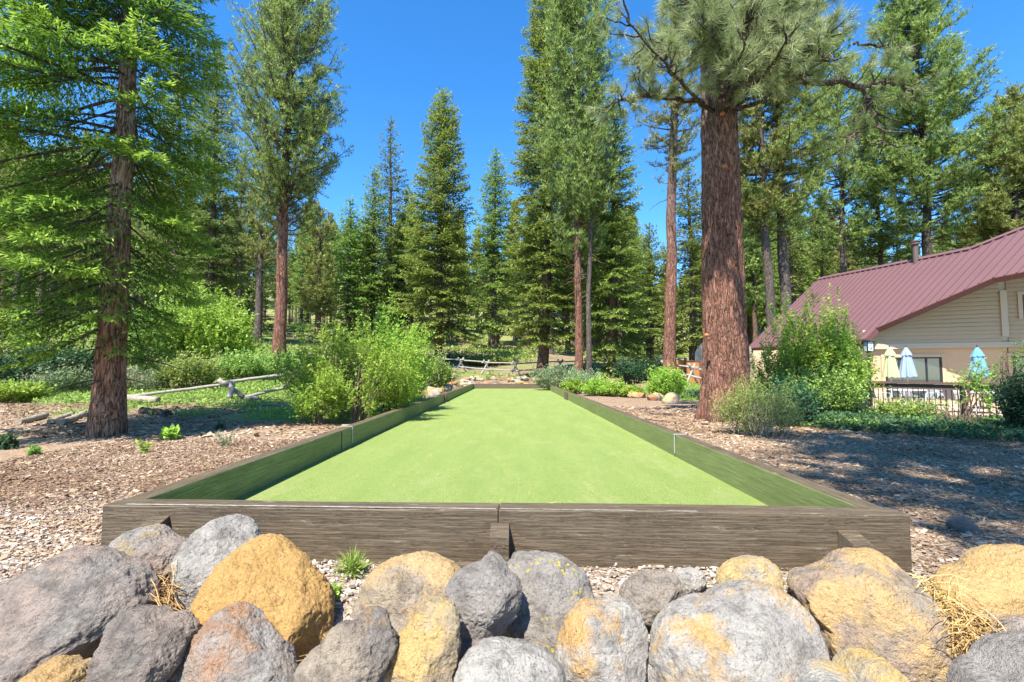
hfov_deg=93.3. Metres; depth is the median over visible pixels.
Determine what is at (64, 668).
boulder
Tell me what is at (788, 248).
pine tree
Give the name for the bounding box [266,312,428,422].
willow bush
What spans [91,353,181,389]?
sage bush
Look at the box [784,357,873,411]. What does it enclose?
willow bush
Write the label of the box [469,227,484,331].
pine tree
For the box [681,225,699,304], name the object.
fir tree
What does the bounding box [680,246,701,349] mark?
fir tree
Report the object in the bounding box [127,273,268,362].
round bush
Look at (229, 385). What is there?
rail fence
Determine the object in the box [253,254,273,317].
pine tree
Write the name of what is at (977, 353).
umbrella
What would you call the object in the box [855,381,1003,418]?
railing
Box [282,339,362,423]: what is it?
willow bush
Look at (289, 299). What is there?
pine tree
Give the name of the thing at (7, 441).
broadleaf plant
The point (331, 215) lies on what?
pine tree
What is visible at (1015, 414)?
dark bush
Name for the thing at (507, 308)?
fir tree
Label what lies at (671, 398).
cobble
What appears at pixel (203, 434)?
wood chips
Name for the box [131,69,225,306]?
pine tree
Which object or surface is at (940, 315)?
lodge
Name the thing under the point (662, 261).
fir tree
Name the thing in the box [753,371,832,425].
dark bush
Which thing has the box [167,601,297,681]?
boulder
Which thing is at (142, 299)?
pine tree
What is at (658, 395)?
cobble
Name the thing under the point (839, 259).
pine tree
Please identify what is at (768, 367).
willow bush
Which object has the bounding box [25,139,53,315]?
fir tree
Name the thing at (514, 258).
pine tree
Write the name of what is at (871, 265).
fir tree
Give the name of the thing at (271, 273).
fir tree
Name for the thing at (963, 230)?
pine tree
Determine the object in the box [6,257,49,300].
fir tree
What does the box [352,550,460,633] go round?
boulder
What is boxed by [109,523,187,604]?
boulder
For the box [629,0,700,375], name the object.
pine tree
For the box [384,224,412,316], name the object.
fir tree
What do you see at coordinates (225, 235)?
pine tree
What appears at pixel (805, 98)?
pine tree
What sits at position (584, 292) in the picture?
pine tree
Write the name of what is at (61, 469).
wood chips
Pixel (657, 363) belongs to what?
dark bush
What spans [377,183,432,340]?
fir tree
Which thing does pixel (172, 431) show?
broadleaf plant
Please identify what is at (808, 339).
willow bush
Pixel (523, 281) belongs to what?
fir tree
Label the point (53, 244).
fir tree
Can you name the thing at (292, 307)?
fir tree
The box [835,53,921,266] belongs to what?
pine tree
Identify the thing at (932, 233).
fir tree
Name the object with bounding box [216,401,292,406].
log
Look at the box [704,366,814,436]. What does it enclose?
sage bush
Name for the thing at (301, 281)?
fir tree
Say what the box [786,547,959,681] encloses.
boulder
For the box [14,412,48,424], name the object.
log
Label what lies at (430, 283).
pine tree
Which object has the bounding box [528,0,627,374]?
pine tree
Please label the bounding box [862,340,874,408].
lamp post
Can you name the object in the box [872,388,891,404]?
patio chair
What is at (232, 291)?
fir tree
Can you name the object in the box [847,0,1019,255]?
pine tree
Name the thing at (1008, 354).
window
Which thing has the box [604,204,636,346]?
fir tree
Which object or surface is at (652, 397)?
cobble
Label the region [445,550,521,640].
boulder
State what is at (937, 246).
pine tree
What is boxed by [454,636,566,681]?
boulder
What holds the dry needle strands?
on the boulder at (869, 599)
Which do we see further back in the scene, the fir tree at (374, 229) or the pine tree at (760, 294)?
the pine tree at (760, 294)
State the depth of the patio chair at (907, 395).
19.73 m
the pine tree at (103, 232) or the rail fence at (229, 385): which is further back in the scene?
the pine tree at (103, 232)
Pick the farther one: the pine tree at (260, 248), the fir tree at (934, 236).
the fir tree at (934, 236)
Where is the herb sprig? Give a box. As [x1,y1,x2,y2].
[332,581,343,599]
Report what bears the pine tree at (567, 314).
on the ground at (52, 441)
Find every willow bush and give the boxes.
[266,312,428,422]
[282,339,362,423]
[346,288,438,411]
[750,305,829,398]
[755,271,884,405]
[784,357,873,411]
[807,304,873,387]
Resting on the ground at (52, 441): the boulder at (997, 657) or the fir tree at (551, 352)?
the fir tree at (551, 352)
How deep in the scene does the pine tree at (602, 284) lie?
80.83 m
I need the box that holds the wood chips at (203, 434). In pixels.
[0,395,998,439]
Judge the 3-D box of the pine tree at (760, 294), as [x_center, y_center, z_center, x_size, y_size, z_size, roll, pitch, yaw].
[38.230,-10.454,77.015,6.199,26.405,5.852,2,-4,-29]
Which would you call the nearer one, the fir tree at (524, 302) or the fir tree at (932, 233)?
the fir tree at (524, 302)
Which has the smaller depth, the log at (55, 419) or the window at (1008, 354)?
the log at (55, 419)
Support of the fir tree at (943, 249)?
on the ground at (52, 441)
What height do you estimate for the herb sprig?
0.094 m
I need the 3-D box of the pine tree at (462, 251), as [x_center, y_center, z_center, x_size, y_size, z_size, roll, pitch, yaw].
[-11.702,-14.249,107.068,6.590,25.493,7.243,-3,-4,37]
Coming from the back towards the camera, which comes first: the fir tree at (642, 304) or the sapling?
the fir tree at (642, 304)
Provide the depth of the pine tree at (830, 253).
87.28 m
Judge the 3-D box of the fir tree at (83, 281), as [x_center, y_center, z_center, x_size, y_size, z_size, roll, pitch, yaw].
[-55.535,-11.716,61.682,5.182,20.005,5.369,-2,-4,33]
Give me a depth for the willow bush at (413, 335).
11.93 m
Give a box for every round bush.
[2,309,96,353]
[94,293,196,372]
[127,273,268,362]
[642,362,690,395]
[966,339,1023,425]
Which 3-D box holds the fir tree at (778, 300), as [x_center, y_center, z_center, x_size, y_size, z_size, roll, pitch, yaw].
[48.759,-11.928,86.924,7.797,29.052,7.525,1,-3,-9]
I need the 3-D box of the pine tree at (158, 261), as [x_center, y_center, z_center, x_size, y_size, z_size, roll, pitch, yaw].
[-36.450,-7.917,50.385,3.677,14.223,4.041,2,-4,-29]
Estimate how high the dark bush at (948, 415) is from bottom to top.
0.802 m
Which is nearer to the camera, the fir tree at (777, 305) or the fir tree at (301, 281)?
the fir tree at (301, 281)
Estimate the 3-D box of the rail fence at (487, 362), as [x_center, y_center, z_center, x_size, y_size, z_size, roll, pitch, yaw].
[2.497,1.880,36.275,16.639,1.518,3.020,0,-3,-4]
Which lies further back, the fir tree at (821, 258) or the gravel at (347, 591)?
the fir tree at (821, 258)
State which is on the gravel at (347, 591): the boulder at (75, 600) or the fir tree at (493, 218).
the boulder at (75, 600)
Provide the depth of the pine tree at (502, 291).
87.78 m
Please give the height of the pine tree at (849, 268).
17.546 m
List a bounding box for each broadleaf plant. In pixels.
[0,431,21,449]
[24,443,45,455]
[133,438,154,452]
[159,423,181,440]
[213,420,224,429]
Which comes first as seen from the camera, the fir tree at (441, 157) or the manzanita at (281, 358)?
the manzanita at (281, 358)
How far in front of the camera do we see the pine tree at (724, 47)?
9.49 m
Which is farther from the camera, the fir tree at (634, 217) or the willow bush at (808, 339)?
the fir tree at (634, 217)
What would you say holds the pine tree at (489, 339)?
on the ground at (52, 441)
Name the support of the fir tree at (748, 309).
on the ground at (52, 441)
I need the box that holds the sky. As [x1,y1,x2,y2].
[0,0,1023,285]
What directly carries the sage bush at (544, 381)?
on the ground at (52, 441)
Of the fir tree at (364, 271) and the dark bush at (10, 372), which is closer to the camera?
the dark bush at (10, 372)
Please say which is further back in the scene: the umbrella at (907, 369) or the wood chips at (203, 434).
the umbrella at (907, 369)
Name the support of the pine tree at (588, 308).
on the ground at (52, 441)
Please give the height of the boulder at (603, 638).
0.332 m
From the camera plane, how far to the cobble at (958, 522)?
3.23 m
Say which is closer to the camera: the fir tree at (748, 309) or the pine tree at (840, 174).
the pine tree at (840, 174)
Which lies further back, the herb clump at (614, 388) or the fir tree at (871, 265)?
the fir tree at (871, 265)
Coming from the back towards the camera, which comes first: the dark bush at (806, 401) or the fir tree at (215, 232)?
the fir tree at (215, 232)
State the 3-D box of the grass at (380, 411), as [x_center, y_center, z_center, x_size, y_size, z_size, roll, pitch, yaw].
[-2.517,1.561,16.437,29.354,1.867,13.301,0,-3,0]
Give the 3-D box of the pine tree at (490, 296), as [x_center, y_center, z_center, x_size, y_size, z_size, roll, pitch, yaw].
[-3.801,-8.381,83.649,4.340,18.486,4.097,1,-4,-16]
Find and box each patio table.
[886,389,926,403]
[954,391,994,412]
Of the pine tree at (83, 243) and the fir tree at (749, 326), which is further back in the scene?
the fir tree at (749, 326)
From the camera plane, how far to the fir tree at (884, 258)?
58.50 m
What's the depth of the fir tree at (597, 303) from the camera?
79.45 m
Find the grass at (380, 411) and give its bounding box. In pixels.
[31,372,1003,419]
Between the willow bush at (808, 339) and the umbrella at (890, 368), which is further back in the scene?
the umbrella at (890, 368)
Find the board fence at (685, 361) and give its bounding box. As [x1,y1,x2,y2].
[635,355,701,383]
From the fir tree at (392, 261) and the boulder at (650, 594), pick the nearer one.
the boulder at (650, 594)
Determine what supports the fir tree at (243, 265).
on the ground at (52, 441)
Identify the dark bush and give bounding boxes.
[0,333,92,385]
[42,345,93,379]
[611,349,647,383]
[642,355,662,379]
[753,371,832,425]
[859,394,956,416]
[914,391,989,421]
[982,360,1023,426]
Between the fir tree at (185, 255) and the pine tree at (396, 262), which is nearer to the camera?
the fir tree at (185, 255)
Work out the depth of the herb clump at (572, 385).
21.16 m
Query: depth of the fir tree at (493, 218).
60.11 m
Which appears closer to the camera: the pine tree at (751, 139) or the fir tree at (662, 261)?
the pine tree at (751, 139)
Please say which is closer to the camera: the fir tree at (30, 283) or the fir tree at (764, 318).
the fir tree at (30, 283)
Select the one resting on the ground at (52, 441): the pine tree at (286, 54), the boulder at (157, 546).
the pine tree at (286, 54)
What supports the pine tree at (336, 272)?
on the ground at (52, 441)
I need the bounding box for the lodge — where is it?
[695,226,1023,402]
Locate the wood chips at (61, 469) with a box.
[0,437,306,579]
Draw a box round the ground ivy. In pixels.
[682,389,1023,441]
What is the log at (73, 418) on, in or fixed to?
on the ground at (52, 441)
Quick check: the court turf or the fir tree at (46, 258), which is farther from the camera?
the fir tree at (46, 258)
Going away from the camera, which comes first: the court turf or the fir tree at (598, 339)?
the court turf
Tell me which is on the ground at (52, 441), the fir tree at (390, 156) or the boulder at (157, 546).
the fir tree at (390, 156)
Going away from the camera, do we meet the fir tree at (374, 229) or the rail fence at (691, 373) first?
the rail fence at (691, 373)
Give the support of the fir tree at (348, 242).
on the ground at (52, 441)
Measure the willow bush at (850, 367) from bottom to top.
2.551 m
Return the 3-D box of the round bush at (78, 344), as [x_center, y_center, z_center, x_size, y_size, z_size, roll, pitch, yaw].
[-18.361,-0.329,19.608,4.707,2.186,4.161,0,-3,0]
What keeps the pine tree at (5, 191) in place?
on the ground at (52, 441)
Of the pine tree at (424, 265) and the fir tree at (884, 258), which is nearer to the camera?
the fir tree at (884, 258)
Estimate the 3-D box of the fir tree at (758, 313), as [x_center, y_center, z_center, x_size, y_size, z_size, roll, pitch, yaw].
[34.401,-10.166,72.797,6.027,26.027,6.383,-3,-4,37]
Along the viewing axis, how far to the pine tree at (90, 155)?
75.33 m
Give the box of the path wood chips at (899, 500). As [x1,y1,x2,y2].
[667,426,1023,573]
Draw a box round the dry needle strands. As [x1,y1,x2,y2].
[899,570,971,629]
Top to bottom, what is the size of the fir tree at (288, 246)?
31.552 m
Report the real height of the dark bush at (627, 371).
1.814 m
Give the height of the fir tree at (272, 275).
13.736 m
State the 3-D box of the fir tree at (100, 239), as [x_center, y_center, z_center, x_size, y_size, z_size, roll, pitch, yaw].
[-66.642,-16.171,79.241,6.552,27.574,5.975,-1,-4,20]
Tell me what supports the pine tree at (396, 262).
on the ground at (52, 441)
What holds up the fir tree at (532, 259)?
on the ground at (52, 441)
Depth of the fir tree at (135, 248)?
51.88 m
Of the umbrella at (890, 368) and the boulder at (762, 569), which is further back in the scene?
the umbrella at (890, 368)
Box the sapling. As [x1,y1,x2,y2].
[945,355,1004,419]
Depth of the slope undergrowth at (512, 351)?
51.12 m
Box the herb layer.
[754,398,1021,433]
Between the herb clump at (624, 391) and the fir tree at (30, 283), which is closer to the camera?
the herb clump at (624, 391)
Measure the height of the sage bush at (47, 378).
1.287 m
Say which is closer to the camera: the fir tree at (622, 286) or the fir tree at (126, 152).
the fir tree at (126, 152)
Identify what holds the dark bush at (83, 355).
on the ground at (52, 441)
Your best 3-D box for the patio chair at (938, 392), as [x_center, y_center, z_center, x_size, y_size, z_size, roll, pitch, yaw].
[17.763,2.180,19.754,0.568,0.957,0.606,1,-4,-17]
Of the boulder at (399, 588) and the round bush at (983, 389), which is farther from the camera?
the round bush at (983, 389)
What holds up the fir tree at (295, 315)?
on the ground at (52, 441)
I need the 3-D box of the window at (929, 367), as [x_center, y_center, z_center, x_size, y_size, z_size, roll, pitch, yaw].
[18.829,1.642,22.685,2.455,2.042,0.095,-1,-4,23]
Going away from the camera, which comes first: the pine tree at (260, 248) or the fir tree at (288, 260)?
the pine tree at (260, 248)
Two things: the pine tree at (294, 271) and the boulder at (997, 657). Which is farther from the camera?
the pine tree at (294, 271)
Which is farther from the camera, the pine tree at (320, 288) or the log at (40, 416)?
the pine tree at (320, 288)
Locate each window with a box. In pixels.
[880,354,946,397]
[1007,353,1023,382]
[1017,291,1023,318]
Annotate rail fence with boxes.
[132,368,298,400]
[438,356,634,375]
[658,360,700,383]
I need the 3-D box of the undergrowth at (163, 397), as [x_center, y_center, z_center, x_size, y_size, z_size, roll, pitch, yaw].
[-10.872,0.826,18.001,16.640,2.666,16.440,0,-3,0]
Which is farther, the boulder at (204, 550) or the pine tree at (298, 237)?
the pine tree at (298, 237)
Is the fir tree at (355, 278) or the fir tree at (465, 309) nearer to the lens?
the fir tree at (465, 309)
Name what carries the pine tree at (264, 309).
on the ground at (52, 441)
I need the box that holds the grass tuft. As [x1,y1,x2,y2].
[332,542,376,581]
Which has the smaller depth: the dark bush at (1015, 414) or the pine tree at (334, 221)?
the dark bush at (1015, 414)
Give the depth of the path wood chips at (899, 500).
5.22 m
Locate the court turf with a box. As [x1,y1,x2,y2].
[237,389,767,505]
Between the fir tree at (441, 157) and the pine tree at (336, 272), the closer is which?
the fir tree at (441, 157)
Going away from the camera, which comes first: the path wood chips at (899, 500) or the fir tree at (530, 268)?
the path wood chips at (899, 500)
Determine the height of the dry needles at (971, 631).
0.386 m
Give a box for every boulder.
[0,544,162,681]
[18,654,91,681]
[85,604,200,681]
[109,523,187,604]
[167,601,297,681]
[170,514,261,610]
[190,533,334,664]
[293,606,397,681]
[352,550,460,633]
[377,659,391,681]
[383,595,461,681]
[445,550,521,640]
[453,639,478,676]
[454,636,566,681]
[502,550,594,655]
[554,594,648,681]
[619,569,685,625]
[645,579,829,681]
[673,567,706,593]
[715,555,783,590]
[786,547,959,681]
[795,647,909,681]
[930,544,1023,629]
[946,631,1023,681]
[980,615,1023,636]
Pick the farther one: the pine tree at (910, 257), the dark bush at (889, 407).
the pine tree at (910, 257)
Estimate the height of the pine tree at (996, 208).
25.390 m
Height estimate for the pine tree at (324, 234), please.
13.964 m
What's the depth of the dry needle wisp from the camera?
2.05 m
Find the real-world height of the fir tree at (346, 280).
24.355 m
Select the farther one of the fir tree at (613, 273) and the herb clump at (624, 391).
the fir tree at (613, 273)
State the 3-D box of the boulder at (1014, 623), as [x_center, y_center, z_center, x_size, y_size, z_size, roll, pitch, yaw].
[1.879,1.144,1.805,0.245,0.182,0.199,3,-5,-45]
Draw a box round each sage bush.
[14,352,92,390]
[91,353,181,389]
[530,356,585,389]
[560,367,603,385]
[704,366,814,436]
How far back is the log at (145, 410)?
10.27 m
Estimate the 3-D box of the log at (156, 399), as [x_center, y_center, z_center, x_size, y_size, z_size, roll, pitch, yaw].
[-9.068,1.429,11.886,0.866,0.230,0.177,0,-3,7]
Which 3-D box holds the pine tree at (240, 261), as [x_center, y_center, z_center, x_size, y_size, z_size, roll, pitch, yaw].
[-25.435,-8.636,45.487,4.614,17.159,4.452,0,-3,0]
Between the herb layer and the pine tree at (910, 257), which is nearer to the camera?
the herb layer
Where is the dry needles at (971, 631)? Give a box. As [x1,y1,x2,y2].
[914,576,1012,655]
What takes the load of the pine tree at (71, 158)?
on the ground at (52, 441)
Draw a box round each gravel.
[0,556,961,645]
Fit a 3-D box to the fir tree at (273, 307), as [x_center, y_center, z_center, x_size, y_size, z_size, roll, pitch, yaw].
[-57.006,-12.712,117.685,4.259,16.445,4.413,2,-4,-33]
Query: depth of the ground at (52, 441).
5.97 m
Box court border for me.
[101,384,911,572]
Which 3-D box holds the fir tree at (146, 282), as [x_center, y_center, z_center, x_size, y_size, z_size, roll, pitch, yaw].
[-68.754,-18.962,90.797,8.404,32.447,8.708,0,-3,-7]
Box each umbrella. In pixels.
[882,345,899,400]
[899,346,917,403]
[968,345,989,408]
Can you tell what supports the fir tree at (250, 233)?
on the ground at (52, 441)
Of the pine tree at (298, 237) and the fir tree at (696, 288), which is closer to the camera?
the fir tree at (696, 288)
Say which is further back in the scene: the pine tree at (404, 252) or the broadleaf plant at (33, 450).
the pine tree at (404, 252)
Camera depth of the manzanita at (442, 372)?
21.12 m
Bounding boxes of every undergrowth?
[1,320,753,385]
[1,347,457,415]
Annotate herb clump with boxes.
[0,376,56,402]
[558,373,584,393]
[577,375,614,395]
[599,376,631,396]
[618,383,645,396]
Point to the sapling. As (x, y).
(968, 391)
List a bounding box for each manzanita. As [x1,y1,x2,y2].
[146,347,231,388]
[208,347,274,378]
[254,349,314,374]
[411,345,464,387]
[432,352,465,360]
[464,354,512,364]
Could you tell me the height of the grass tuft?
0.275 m
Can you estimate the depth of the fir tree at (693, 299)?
40.09 m
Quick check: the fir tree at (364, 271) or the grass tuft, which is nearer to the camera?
the grass tuft
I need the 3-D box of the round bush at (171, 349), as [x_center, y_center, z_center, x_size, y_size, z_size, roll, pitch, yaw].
[-13.066,-0.325,17.509,2.818,3.024,3.060,-2,-4,36]
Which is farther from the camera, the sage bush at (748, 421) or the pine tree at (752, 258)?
the pine tree at (752, 258)
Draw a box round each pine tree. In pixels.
[0,118,29,318]
[0,159,53,316]
[31,144,80,305]
[56,165,102,321]
[69,131,108,317]
[97,170,146,261]
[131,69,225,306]
[132,186,147,319]
[143,205,172,304]
[188,195,222,292]
[205,0,353,354]
[215,194,232,293]
[218,161,266,318]
[230,178,277,347]
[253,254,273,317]
[257,224,274,321]
[287,252,296,322]
[288,200,342,348]
[289,202,318,322]
[290,205,318,322]
[309,219,336,331]
[321,211,340,322]
[327,219,344,285]
[330,243,343,323]
[386,213,408,331]
[392,202,426,327]
[417,223,432,324]
[427,245,436,329]
[446,221,469,329]
[447,247,469,341]
[457,209,473,331]
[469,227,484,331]
[479,248,500,342]
[482,262,498,346]
[495,251,506,343]
[503,203,523,340]
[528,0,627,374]
[557,202,586,353]
[563,62,620,377]
[568,222,597,354]
[584,0,949,422]
[591,199,617,352]
[625,213,640,340]
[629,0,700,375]
[637,256,661,327]
[738,2,870,314]
[738,26,821,326]
[743,209,779,340]
[743,233,775,331]
[745,265,751,308]
[773,214,806,298]
[788,230,815,295]
[789,30,891,272]
[806,193,848,277]
[832,244,856,274]
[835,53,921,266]
[835,245,857,272]
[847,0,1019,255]
[850,237,866,269]
[902,246,920,259]
[932,226,954,253]
[937,80,1023,249]
[955,216,973,248]
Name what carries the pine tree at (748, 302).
on the ground at (52, 441)
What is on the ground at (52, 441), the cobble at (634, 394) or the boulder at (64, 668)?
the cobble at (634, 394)
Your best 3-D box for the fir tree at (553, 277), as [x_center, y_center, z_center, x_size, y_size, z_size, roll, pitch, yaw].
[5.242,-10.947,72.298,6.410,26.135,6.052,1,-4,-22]
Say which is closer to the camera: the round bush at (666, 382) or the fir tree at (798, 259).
the round bush at (666, 382)
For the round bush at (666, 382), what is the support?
on the ground at (52, 441)
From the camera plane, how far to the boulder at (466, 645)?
1.87 m
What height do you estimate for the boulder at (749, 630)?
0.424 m
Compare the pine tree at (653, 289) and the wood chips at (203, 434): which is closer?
the wood chips at (203, 434)
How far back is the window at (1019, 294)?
21.12 m
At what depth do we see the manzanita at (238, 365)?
16.59 m
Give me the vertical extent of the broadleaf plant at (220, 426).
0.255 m
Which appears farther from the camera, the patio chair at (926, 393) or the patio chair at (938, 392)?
the patio chair at (938, 392)
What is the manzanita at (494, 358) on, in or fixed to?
on the ground at (52, 441)
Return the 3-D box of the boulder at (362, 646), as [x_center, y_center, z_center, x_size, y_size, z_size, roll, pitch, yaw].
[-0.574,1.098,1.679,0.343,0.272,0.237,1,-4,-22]
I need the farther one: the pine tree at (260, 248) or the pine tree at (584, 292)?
the pine tree at (584, 292)
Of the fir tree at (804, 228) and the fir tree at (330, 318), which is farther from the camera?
the fir tree at (804, 228)
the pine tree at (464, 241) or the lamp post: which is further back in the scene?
the pine tree at (464, 241)
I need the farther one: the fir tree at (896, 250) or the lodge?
the fir tree at (896, 250)
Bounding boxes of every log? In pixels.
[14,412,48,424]
[47,411,74,423]
[55,411,87,425]
[127,394,160,403]
[138,406,171,416]
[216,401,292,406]
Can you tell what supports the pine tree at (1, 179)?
on the ground at (52, 441)
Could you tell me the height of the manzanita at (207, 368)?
1.366 m
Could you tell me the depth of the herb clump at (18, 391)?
11.98 m
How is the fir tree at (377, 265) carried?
on the ground at (52, 441)
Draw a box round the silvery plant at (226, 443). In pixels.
[215,429,236,446]
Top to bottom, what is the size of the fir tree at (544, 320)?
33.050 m
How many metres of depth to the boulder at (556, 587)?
2.11 m
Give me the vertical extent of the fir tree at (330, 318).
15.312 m
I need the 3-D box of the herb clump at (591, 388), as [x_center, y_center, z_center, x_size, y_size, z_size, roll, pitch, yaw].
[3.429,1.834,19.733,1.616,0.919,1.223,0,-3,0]
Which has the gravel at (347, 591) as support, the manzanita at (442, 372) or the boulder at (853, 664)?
the boulder at (853, 664)
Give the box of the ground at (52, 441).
[0,281,1023,660]
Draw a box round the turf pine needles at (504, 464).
[260,405,719,503]
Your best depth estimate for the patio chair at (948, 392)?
16.92 m
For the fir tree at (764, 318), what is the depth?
72.54 m
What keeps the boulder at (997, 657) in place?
on the gravel at (347, 591)
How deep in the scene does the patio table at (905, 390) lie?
18.21 m
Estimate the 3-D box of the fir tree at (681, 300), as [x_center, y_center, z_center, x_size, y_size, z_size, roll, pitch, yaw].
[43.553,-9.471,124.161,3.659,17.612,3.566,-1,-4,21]
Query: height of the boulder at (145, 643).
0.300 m
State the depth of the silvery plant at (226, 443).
6.70 m
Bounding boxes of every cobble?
[428,389,438,395]
[631,392,639,397]
[647,394,657,400]
[653,392,661,400]
[662,392,679,403]
[945,515,979,532]
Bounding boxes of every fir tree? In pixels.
[0,0,239,437]
[0,145,41,321]
[4,145,49,317]
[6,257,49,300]
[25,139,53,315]
[30,138,73,319]
[47,217,99,319]
[50,129,90,320]
[91,161,110,286]
[129,175,164,302]
[129,200,148,311]
[133,188,171,306]
[169,48,254,333]
[170,196,196,299]
[214,201,251,311]
[215,174,273,330]
[225,221,254,293]
[264,219,291,297]
[265,237,287,294]
[268,297,274,312]
[271,223,295,282]
[272,224,294,286]
[288,230,300,322]
[289,229,313,322]
[290,227,312,328]
[290,251,294,321]
[293,242,296,322]
[321,194,378,348]
[329,244,341,321]
[338,239,356,309]
[339,167,400,342]
[341,222,362,322]
[354,221,377,334]
[361,211,385,319]
[362,115,409,337]
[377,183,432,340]
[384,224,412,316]
[389,85,484,362]
[455,246,472,340]
[462,146,527,352]
[496,0,593,375]
[502,257,512,330]
[511,224,535,340]
[515,247,537,347]
[519,201,540,338]
[519,214,538,346]
[532,201,569,313]
[537,205,566,354]
[559,280,574,345]
[564,94,660,376]
[564,248,608,347]
[592,265,609,353]
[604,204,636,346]
[607,203,635,349]
[615,222,685,357]
[623,213,642,348]
[632,235,662,355]
[653,160,702,361]
[654,242,678,342]
[678,272,684,333]
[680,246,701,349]
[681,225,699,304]
[742,203,763,315]
[743,218,764,314]
[746,235,779,330]
[746,259,763,344]
[761,177,779,318]
[770,213,787,312]
[771,217,793,317]
[772,190,810,303]
[788,218,815,295]
[788,233,808,301]
[795,207,811,266]
[803,211,840,286]
[862,233,877,268]
[875,250,890,263]
[889,243,905,261]
[931,220,935,247]
[931,221,951,249]
[932,225,954,253]
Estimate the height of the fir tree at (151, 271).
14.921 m
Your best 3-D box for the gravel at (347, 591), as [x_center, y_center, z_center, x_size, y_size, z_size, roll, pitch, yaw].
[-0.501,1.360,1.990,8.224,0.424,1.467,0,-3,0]
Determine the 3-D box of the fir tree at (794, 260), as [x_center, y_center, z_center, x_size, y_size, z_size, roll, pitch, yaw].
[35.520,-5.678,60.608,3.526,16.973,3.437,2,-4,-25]
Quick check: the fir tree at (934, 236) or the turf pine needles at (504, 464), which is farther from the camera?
the fir tree at (934, 236)
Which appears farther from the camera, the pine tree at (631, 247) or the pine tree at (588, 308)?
the pine tree at (631, 247)
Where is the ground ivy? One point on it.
(930, 427)
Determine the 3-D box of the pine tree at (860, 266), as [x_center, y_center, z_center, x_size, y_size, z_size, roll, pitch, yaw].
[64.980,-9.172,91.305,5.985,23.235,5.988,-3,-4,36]
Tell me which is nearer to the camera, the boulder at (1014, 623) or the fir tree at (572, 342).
the boulder at (1014, 623)
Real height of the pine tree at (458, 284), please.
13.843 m
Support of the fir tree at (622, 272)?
on the ground at (52, 441)
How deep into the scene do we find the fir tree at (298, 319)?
90.96 m
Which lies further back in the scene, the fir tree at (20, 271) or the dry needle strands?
the fir tree at (20, 271)
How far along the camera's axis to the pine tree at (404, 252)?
50.03 m
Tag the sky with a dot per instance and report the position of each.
(396, 57)
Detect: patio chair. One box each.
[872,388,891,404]
[897,383,917,401]
[910,389,936,408]
[936,384,959,406]
[942,390,972,412]
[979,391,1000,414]
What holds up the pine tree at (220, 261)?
on the ground at (52, 441)
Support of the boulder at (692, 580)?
on the gravel at (347, 591)
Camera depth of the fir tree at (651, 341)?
43.88 m
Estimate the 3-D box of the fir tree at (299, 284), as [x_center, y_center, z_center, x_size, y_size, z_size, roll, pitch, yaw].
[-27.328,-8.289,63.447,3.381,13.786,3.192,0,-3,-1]
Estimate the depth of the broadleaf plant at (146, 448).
6.16 m
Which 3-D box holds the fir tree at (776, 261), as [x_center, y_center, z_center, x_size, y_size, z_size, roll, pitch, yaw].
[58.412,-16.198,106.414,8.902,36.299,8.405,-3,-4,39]
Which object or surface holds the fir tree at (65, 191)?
on the ground at (52, 441)
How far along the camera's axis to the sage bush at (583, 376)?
23.29 m
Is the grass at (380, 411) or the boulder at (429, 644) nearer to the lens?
the boulder at (429, 644)
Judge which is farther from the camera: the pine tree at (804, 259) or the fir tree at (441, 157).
the pine tree at (804, 259)
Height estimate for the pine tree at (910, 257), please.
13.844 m
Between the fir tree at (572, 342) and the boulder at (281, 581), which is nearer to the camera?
the boulder at (281, 581)
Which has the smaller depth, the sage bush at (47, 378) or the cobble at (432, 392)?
the sage bush at (47, 378)
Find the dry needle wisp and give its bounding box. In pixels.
[147,559,185,610]
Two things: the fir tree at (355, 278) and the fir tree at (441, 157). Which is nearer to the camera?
the fir tree at (441, 157)
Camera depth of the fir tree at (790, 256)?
51.59 m
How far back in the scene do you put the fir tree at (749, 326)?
93.65 m
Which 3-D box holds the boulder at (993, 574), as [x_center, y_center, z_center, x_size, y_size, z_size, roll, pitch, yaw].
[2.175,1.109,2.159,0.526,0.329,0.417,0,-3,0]
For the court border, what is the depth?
2.67 m

